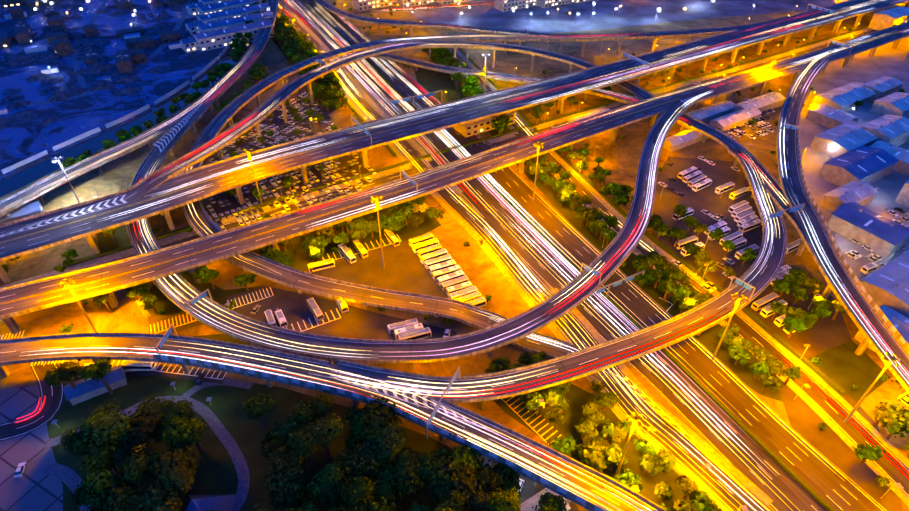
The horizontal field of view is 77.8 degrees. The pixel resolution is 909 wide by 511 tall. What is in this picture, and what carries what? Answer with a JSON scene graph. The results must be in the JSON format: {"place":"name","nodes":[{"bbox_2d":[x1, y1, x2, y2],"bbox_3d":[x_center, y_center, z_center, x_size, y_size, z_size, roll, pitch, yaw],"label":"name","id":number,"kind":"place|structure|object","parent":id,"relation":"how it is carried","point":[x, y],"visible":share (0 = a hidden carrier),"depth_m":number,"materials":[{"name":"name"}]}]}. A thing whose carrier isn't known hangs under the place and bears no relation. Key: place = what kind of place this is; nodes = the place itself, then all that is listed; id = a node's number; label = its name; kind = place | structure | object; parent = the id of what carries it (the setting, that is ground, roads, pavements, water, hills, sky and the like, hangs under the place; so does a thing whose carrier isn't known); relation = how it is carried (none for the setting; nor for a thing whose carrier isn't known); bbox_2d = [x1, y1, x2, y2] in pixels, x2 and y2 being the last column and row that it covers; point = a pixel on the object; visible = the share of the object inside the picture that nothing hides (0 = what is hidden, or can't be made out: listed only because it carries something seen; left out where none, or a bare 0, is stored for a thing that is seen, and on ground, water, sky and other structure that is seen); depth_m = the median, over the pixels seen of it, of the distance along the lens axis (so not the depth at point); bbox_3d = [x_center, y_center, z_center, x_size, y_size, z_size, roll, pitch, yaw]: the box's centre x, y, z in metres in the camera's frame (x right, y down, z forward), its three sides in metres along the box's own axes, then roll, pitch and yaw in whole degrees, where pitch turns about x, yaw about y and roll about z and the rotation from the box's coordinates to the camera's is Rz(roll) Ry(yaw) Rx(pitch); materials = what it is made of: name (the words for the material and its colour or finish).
{"place":"outdoors","nodes":[
{"label":"outdoors","id":0,"kind":"place"},
{"bbox_2d":[0,385,62,510],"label":"plaza paving","id":1,"kind":"structure","parent":0,"point":[33,488],"depth_m":163.92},
{"bbox_2d":[41,461,91,510],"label":"park path","id":2,"kind":"structure","parent":0,"point":[68,477],"depth_m":160.78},
{"bbox_2d":[7,1,189,109],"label":"wasteland track","id":3,"kind":"structure","parent":0,"point":[179,23],"depth_m":417.78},
{"bbox_2d":[0,0,225,178],"bbox_3d":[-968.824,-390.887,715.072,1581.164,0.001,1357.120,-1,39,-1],"label":"ground","id":4,"kind":"structure","parent":0,"point":[21,139],"depth_m":384.10,"materials":[{"name":"soil"}]},
{"bbox_2d":[72,0,108,94],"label":"path","id":5,"kind":"structure","parent":4,"relation":"on","point":[80,79],"depth_m":409.96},
{"bbox_2d":[0,11,181,114],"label":"wasteland huts","id":6,"kind":"object","parent":4,"relation":"on","point":[54,69],"visible":0.81,"depth_m":424.40,"materials":[{"name":"blue"}]},
{"bbox_2d":[0,0,192,127],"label":"wasteland rubble mounds","id":7,"kind":"object","parent":4,"relation":"on","point":[16,101],"visible":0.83,"depth_m":392.85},
{"bbox_2d":[1,43,230,173],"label":"barrier wall","id":8,"kind":"structure","parent":4,"relation":"on","point":[84,135],"depth_m":328.78,"materials":[{"name":"grey"}]},
{"bbox_2d":[97,225,130,256],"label":"lawn","id":9,"kind":"structure","parent":0,"point":[120,236],"depth_m":245.48,"materials":[{"name":"green plant"}]},
{"bbox_2d":[0,41,252,196],"bbox_3d":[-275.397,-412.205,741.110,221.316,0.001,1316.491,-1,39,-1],"label":"canal water","id":10,"kind":"structure","parent":0,"point":[10,183],"depth_m":312.79,"materials":[{"name":"blue liquid"}]},
{"bbox_2d":[0,0,277,217],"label":"road","id":11,"kind":"structure","parent":0,"point":[263,35],"depth_m":301.28,"materials":[{"name":"asphalt"}]},
{"bbox_2d":[0,8,269,212],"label":"trails","id":12,"kind":"object","parent":11,"relation":"on","point":[231,72],"visible":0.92,"depth_m":305.92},
{"bbox_2d":[0,0,277,215],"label":"barrier","id":13,"kind":"object","parent":11,"relation":"on","point":[89,158],"visible":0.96,"depth_m":290.13,"materials":[{"name":"concrete"}]},
{"bbox_2d":[44,396,249,510],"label":"park path","id":14,"kind":"structure","parent":0,"point":[218,428],"depth_m":169.23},
{"bbox_2d":[140,272,260,315],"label":"trees","id":15,"kind":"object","parent":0,"point":[170,307],"depth_m":218.54,"materials":[{"name":"green plant"}]},
{"bbox_2d":[178,379,252,399],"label":"park path","id":16,"kind":"structure","parent":0,"point":[228,382],"depth_m":185.26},
{"bbox_2d":[47,375,451,510],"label":"park lawn","id":17,"kind":"structure","parent":0,"point":[216,474],"depth_m":170.03,"materials":[{"name":"green plant"}]},
{"bbox_2d":[181,494,236,510],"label":"building roof","id":18,"kind":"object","parent":17,"relation":"on","point":[209,502],"visible":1,"depth_m":149.46,"materials":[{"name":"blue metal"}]},
{"bbox_2d":[44,357,568,510],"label":"park trees","id":19,"kind":"object","parent":17,"relation":"on","point":[376,439],"depth_m":150.67,"materials":[{"name":"plant"}]},
{"bbox_2d":[282,72,343,115],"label":"service yard asphalt","id":20,"kind":"structure","parent":0,"point":[303,89],"depth_m":358.90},
{"bbox_2d":[0,335,659,510],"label":"road","id":21,"kind":"structure","parent":0,"point":[97,343],"depth_m":175.82,"materials":[{"name":"asphalt"}]},
{"bbox_2d":[0,336,657,510],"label":"marking","id":22,"kind":"object","parent":21,"relation":"on","point":[349,389],"visible":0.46,"depth_m":173.13,"materials":[{"name":"paint"}]},
{"bbox_2d":[13,339,652,510],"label":"trails","id":23,"kind":"object","parent":21,"relation":"on","point":[449,425],"visible":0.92,"depth_m":160.73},
{"bbox_2d":[0,332,666,510],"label":"barrier","id":24,"kind":"object","parent":21,"relation":"on","point":[658,507],"visible":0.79,"depth_m":175.64,"materials":[{"name":"concrete"}]},
{"bbox_2d":[152,354,604,510],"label":"noise wall","id":25,"kind":"structure","parent":24,"relation":"on","point":[439,429],"depth_m":163.69,"materials":[{"name":"blue"}]},
{"bbox_2d":[328,376,433,408],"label":"chevron road markings","id":26,"kind":"object","parent":21,"relation":"on","point":[403,393],"visible":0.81,"depth_m":170.70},
{"bbox_2d":[425,365,459,438],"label":"sign gantry","id":27,"kind":"object","parent":21,"relation":"on","point":[437,406],"visible":1,"depth_m":160.31,"materials":[{"name":"silver metal"}]},
{"bbox_2d":[431,399,498,433],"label":"tail paint","id":28,"kind":"object","parent":21,"relation":"on","point":[444,406],"visible":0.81,"depth_m":163.57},
{"bbox_2d":[251,202,440,270],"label":"trees","id":29,"kind":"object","parent":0,"point":[302,260],"depth_m":246.03,"materials":[{"name":"green plant"}]},
{"bbox_2d":[352,1,493,13],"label":"road","id":30,"kind":"structure","parent":0,"point":[424,8],"depth_m":513.81,"materials":[{"name":"asphalt"}]},
{"bbox_2d":[83,42,784,402],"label":"road","id":31,"kind":"structure","parent":0,"point":[757,278],"depth_m":207.28,"materials":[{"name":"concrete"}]},
{"bbox_2d":[84,42,784,397],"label":"marking","id":32,"kind":"object","parent":31,"relation":"on","point":[599,347],"visible":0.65,"depth_m":197.20,"materials":[{"name":"paint"}]},
{"bbox_2d":[128,41,786,401],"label":"barrier","id":33,"kind":"object","parent":31,"relation":"on","point":[514,369],"visible":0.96,"depth_m":240.62,"materials":[{"name":"concrete"}]},
{"bbox_2d":[145,42,779,396],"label":"light trails","id":34,"kind":"object","parent":31,"relation":"on","point":[528,372],"visible":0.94,"depth_m":178.52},
{"bbox_2d":[127,79,747,362],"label":"road","id":35,"kind":"structure","parent":0,"point":[497,331],"depth_m":203.60,"materials":[{"name":"asphalt"}]},
{"bbox_2d":[153,102,202,151],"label":"chevron road markings","id":36,"kind":"object","parent":35,"relation":"on","point":[161,143],"visible":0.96,"depth_m":304.98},
{"bbox_2d":[126,87,696,362],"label":"barrier","id":37,"kind":"object","parent":35,"relation":"on","point":[388,341],"visible":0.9,"depth_m":195.72,"materials":[{"name":"concrete"}]},
{"bbox_2d":[128,83,733,359],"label":"marking","id":38,"kind":"object","parent":35,"relation":"on","point":[440,341],"visible":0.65,"depth_m":208.42,"materials":[{"name":"paint"}]},
{"bbox_2d":[133,78,738,357],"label":"trails","id":39,"kind":"object","parent":35,"relation":"on","point":[413,351],"visible":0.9,"depth_m":206.96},
{"bbox_2d":[0,0,907,261],"bbox_3d":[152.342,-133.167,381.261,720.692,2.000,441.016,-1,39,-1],"label":"road","id":40,"kind":"structure","parent":0,"point":[22,244],"depth_m":291.60,"materials":[{"name":"asphalt"}]},
{"bbox_2d":[0,194,127,236],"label":"chevron road markings","id":41,"kind":"object","parent":40,"relation":"on","point":[97,207],"visible":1,"depth_m":239.02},
{"bbox_2d":[0,0,901,253],"bbox_3d":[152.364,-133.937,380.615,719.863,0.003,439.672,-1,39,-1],"label":"marking","id":42,"kind":"object","parent":40,"relation":"on","point":[369,135],"visible":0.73,"depth_m":290.74,"materials":[{"name":"paint"}]},
{"bbox_2d":[0,0,908,260],"bbox_3d":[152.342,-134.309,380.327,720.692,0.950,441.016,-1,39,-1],"label":"barrier","id":43,"kind":"object","parent":40,"relation":"on","point":[140,217],"visible":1,"depth_m":292.42,"materials":[{"name":"concrete"}]},
{"bbox_2d":[92,0,902,223],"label":"trails","id":44,"kind":"object","parent":40,"relation":"on","point":[637,73],"visible":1,"depth_m":338.32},
{"bbox_2d":[0,0,908,510],"bbox_3d":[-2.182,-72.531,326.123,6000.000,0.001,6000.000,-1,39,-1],"label":"ground","id":45,"kind":"structure","parent":0,"point":[486,276],"depth_m":280.01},
{"bbox_2d":[0,361,63,440],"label":"road","id":46,"kind":"structure","parent":45,"relation":"on","point":[50,407],"depth_m":178.31,"materials":[{"name":"asphalt"}]},
{"bbox_2d":[148,314,202,333],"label":"parking lot","id":47,"kind":"structure","parent":45,"relation":"on","point":[152,320],"depth_m":207.36,"materials":[{"name":"asphalt"}]},
{"bbox_2d":[125,365,226,383],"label":"parking lot","id":48,"kind":"structure","parent":45,"relation":"on","point":[165,374],"depth_m":188.77,"materials":[{"name":"asphalt"}]},
{"bbox_2d":[190,334,256,346],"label":"rough grass","id":49,"kind":"structure","parent":45,"relation":"on","point":[223,337],"depth_m":201.26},
{"bbox_2d":[212,96,334,162],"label":"parked cars","id":50,"kind":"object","parent":45,"relation":"on","point":[277,121],"visible":0.11,"depth_m":329.73,"materials":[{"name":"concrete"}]},
{"bbox_2d":[202,154,372,219],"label":"parking lot","id":51,"kind":"structure","parent":45,"relation":"on","point":[235,203],"depth_m":279.99,"materials":[{"name":"asphalt"}]},
{"bbox_2d":[225,286,457,339],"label":"parking lot","id":52,"kind":"structure","parent":45,"relation":"on","point":[356,322],"depth_m":209.74,"materials":[{"name":"asphalt"}]},
{"bbox_2d":[306,240,448,297],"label":"parking lot","id":53,"kind":"structure","parent":45,"relation":"on","point":[405,270],"depth_m":229.04,"materials":[{"name":"asphalt"}]},
{"bbox_2d":[90,234,719,444],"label":"parking bay paint","id":54,"kind":"object","parent":45,"relation":"on","point":[319,325],"visible":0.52,"depth_m":204.65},
{"bbox_2d":[0,28,871,320],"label":"trails","id":55,"kind":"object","parent":45,"relation":"on","point":[132,250],"depth_m":287.11,"materials":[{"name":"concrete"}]},
{"bbox_2d":[413,67,462,102],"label":"rough grass","id":56,"kind":"structure","parent":45,"relation":"on","point":[430,80],"depth_m":378.77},
{"bbox_2d":[0,0,908,510],"bbox_3d":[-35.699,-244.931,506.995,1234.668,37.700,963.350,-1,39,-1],"label":"buildings","id":57,"kind":"structure","parent":45,"relation":"on","point":[864,156],"depth_m":321.96,"materials":[{"name":"white paint"}]},
{"bbox_2d":[0,2,908,486],"bbox_3d":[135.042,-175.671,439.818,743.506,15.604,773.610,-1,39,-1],"label":"piers","id":58,"kind":"structure","parent":45,"relation":"on","point":[112,300],"depth_m":305.51,"materials":[{"name":"concrete"}]},
{"bbox_2d":[2,0,908,510],"bbox_3d":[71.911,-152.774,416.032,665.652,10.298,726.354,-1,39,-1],"label":"trees","id":59,"kind":"object","parent":45,"relation":"on","point":[890,416],"depth_m":223.97,"materials":[{"name":"plant"}]},
{"bbox_2d":[14,81,908,510],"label":"parked cars","id":60,"kind":"object","parent":45,"relation":"on","point":[250,139],"visible":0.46,"depth_m":279.30,"materials":[{"name":"white paint"}]},
{"bbox_2d":[31,0,903,510],"bbox_3d":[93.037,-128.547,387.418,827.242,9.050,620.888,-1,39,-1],"label":"street lamps","id":61,"kind":"object","parent":45,"relation":"on","point":[635,488],"visible":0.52,"depth_m":221.14,"materials":[{"name":"silver metal"}]},
{"bbox_2d":[52,53,902,477],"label":"light poles","id":62,"kind":"object","parent":45,"relation":"on","point":[376,199],"visible":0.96,"depth_m":187.55,"materials":[{"name":"silver metal"}]},
{"bbox_2d":[83,166,878,370],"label":"buses","id":63,"kind":"object","parent":45,"relation":"on","point":[446,272],"visible":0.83,"depth_m":229.09,"materials":[{"name":"white paint"}]},
{"bbox_2d":[460,473,578,510],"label":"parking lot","id":64,"kind":"structure","parent":45,"relation":"on","point":[528,490],"depth_m":157.09,"materials":[{"name":"asphalt"}]},
{"bbox_2d":[277,0,772,510],"bbox_3d":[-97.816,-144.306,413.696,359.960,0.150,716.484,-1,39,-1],"label":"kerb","id":65,"kind":"structure","parent":45,"relation":"on","point":[699,440],"depth_m":200.37,"materials":[{"name":"concrete"}]},
{"bbox_2d":[458,48,844,394],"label":"hedge","id":66,"kind":"object","parent":45,"relation":"on","point":[807,362],"visible":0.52,"depth_m":229.31,"materials":[{"name":"green plant"}]},
{"bbox_2d":[456,49,908,506],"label":"trails","id":67,"kind":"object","parent":45,"relation":"on","point":[850,443],"depth_m":186.38,"materials":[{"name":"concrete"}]},
{"bbox_2d":[653,157,762,291],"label":"parking lot","id":68,"kind":"structure","parent":45,"relation":"on","point":[718,173],"depth_m":266.37,"materials":[{"name":"asphalt"}]},
{"bbox_2d":[745,265,851,358],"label":"parking lot","id":69,"kind":"structure","parent":45,"relation":"on","point":[822,335],"depth_m":205.03,"materials":[{"name":"asphalt"}]},
{"bbox_2d":[808,340,889,402],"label":"rough grass","id":70,"kind":"structure","parent":45,"relation":"on","point":[845,366],"depth_m":190.75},
{"bbox_2d":[799,36,908,281],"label":"yard","id":71,"kind":"structure","parent":45,"relation":"on","point":[886,60],"depth_m":324.85,"materials":[{"name":"concrete"}]},
{"bbox_2d":[0,23,908,319],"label":"road","id":72,"kind":"structure","parent":0,"point":[192,249],"depth_m":240.43,"materials":[{"name":"asphalt"}]},
{"bbox_2d":[0,27,907,310],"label":"marking","id":73,"kind":"object","parent":72,"relation":"on","point":[380,187],"visible":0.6,"depth_m":241.00,"materials":[{"name":"paint"}]},
{"bbox_2d":[0,21,908,318],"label":"barrier","id":74,"kind":"object","parent":72,"relation":"on","point":[384,185],"visible":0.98,"depth_m":243.57,"materials":[{"name":"concrete"}]},
{"bbox_2d":[68,25,868,265],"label":"trails","id":75,"kind":"object","parent":72,"relation":"on","point":[105,253],"visible":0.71,"depth_m":305.29,"materials":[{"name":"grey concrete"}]},
{"bbox_2d":[293,30,908,229],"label":"light trails","id":76,"kind":"object","parent":72,"relation":"on","point":[528,141],"visible":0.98,"depth_m":273.64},
{"bbox_2d":[314,0,610,40],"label":"road","id":77,"kind":"structure","parent":0,"point":[325,4],"depth_m":442.93,"materials":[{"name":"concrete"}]},
{"bbox_2d":[315,0,610,38],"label":"barrier","id":78,"kind":"object","parent":77,"relation":"on","point":[445,24],"visible":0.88,"depth_m":436.64,"materials":[{"name":"concrete"}]},
{"bbox_2d":[78,29,876,269],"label":"light trails","id":79,"kind":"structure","parent":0,"point":[377,181],"depth_m":287.33,"materials":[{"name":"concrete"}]},
{"bbox_2d":[183,18,800,383],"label":"road","id":80,"kind":"structure","parent":0,"point":[291,277],"depth_m":220.52,"materials":[{"name":"asphalt"}]},
{"bbox_2d":[188,33,638,373],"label":"trails","id":81,"kind":"object","parent":80,"relation":"on","point":[466,305],"visible":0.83,"depth_m":220.23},
{"bbox_2d":[182,19,775,382],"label":"barrier","id":82,"kind":"object","parent":80,"relation":"on","point":[376,288],"visible":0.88,"depth_m":286.01,"materials":[{"name":"concrete"}]},
{"bbox_2d":[184,19,794,353],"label":"marking","id":83,"kind":"object","parent":80,"relation":"on","point":[343,284],"visible":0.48,"depth_m":224.17,"materials":[{"name":"paint"}]},
{"bbox_2d":[277,2,771,510],"bbox_3d":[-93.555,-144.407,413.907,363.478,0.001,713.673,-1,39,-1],"label":"road","id":84,"kind":"structure","parent":0,"point":[455,200],"depth_m":202.74,"materials":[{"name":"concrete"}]},
{"bbox_2d":[278,3,763,510],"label":"light trails","id":85,"kind":"object","parent":84,"relation":"on","point":[585,339],"visible":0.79,"depth_m":185.58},
{"bbox_2d":[277,12,769,510],"bbox_3d":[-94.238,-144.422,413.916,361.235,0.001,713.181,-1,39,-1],"label":"marking","id":86,"kind":"object","parent":84,"relation":"on","point":[543,297],"visible":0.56,"depth_m":208.92,"materials":[{"name":"paint"}]},
{"bbox_2d":[612,372,768,510],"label":"gore paint","id":87,"kind":"object","parent":84,"relation":"on","point":[643,394],"visible":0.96,"depth_m":172.53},
{"bbox_2d":[374,54,694,127],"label":"road","id":88,"kind":"structure","parent":0,"point":[491,74],"depth_m":372.40,"materials":[{"name":"asphalt"}]},
{"bbox_2d":[376,53,687,124],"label":"barrier","id":89,"kind":"object","parent":88,"relation":"on","point":[505,78],"visible":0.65,"depth_m":372.39,"materials":[{"name":"concrete"}]},
{"bbox_2d":[283,0,884,510],"bbox_3d":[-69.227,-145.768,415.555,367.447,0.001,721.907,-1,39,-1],"label":"road","id":90,"kind":"structure","parent":0,"point":[757,466],"depth_m":206.55,"materials":[{"name":"asphalt"}]},
{"bbox_2d":[383,90,441,113],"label":"sign gantry","id":91,"kind":"object","parent":90,"relation":"on","point":[408,98],"visible":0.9,"depth_m":345.05,"materials":[{"name":"silver metal"}]},
{"bbox_2d":[288,0,844,510],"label":"light trails","id":92,"kind":"object","parent":90,"relation":"on","point":[546,244],"visible":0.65,"depth_m":243.68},
{"bbox_2d":[303,0,834,510],"bbox_3d":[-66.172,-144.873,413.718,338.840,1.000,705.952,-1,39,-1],"label":"barrier","id":93,"kind":"object","parent":90,"relation":"on","point":[741,424],"visible":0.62,"depth_m":188.03,"materials":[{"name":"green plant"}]},
{"bbox_2d":[282,0,882,510],"bbox_3d":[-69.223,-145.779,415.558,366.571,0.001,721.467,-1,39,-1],"label":"marking","id":94,"kind":"object","parent":90,"relation":"on","point":[640,320],"visible":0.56,"depth_m":188.09,"materials":[{"name":"paint"}]},
{"bbox_2d":[281,0,886,510],"bbox_3d":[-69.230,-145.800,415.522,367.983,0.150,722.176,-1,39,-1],"label":"lane markings","id":95,"kind":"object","parent":90,"relation":"on","point":[671,316],"depth_m":185.74,"materials":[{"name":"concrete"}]},
{"bbox_2d":[570,270,644,312],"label":"sign gantry","id":96,"kind":"object","parent":90,"relation":"on","point":[616,283],"visible":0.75,"depth_m":214.50,"materials":[{"name":"silver metal"}]},
{"bbox_2d":[425,51,759,361],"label":"verge lawn","id":97,"kind":"structure","parent":0,"point":[629,269],"depth_m":244.39,"materials":[{"name":"green plant"}]},
{"bbox_2d":[493,364,695,510],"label":"verge lawn","id":98,"kind":"structure","parent":0,"point":[577,398],"depth_m":171.35,"materials":[{"name":"green plant"}]},
{"bbox_2d":[409,0,836,34],"bbox_3d":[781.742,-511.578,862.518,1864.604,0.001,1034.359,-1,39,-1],"label":"site ground","id":99,"kind":"structure","parent":0,"point":[631,13],"depth_m":499.77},
{"bbox_2d":[448,48,908,496],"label":"road","id":100,"kind":"structure","parent":0,"point":[856,435],"depth_m":192.58,"materials":[{"name":"asphalt"}]},
{"bbox_2d":[449,48,908,495],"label":"marking","id":101,"kind":"object","parent":100,"relation":"on","point":[753,337],"visible":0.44,"depth_m":187.62,"materials":[{"name":"paint"}]},
{"bbox_2d":[515,116,908,478],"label":"light trails","id":102,"kind":"object","parent":100,"relation":"on","point":[802,376],"visible":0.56,"depth_m":178.50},
{"bbox_2d":[699,333,787,401],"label":"island lawn","id":103,"kind":"structure","parent":0,"point":[740,371],"depth_m":190.42,"materials":[{"name":"green plant"}]},
{"bbox_2d":[728,152,832,255],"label":"road","id":104,"kind":"structure","parent":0,"point":[765,185],"depth_m":261.13,"materials":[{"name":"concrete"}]},
{"bbox_2d":[728,149,812,253],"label":"barrier","id":105,"kind":"object","parent":104,"relation":"on","point":[778,203],"visible":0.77,"depth_m":250.43,"materials":[{"name":"concrete"}]},
{"bbox_2d":[779,378,903,510],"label":"ground","id":106,"kind":"structure","parent":0,"point":[828,443],"depth_m":168.44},
{"bbox_2d":[776,43,908,393],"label":"road","id":107,"kind":"structure","parent":0,"point":[786,143],"depth_m":234.47,"materials":[{"name":"asphalt"}]},
{"bbox_2d":[764,203,804,227],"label":"sign gantry","id":108,"kind":"object","parent":107,"relation":"on","point":[792,209],"visible":0.94,"depth_m":235.57,"materials":[{"name":"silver metal"}]},
{"bbox_2d":[777,61,908,391],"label":"barrier","id":109,"kind":"object","parent":107,"relation":"on","point":[895,373],"visible":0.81,"depth_m":207.70,"materials":[{"name":"concrete"}]},
{"bbox_2d":[779,46,908,357],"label":"marking","id":110,"kind":"object","parent":107,"relation":"on","point":[813,210],"visible":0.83,"depth_m":253.20,"materials":[{"name":"paint"}]},
{"bbox_2d":[780,51,908,381],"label":"light trails","id":111,"kind":"object","parent":107,"relation":"on","point":[860,314],"visible":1,"depth_m":208.00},
{"bbox_2d":[798,105,908,350],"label":"guardrail","id":112,"kind":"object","parent":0,"point":[886,319],"depth_m":209.72,"materials":[{"name":"grey"}]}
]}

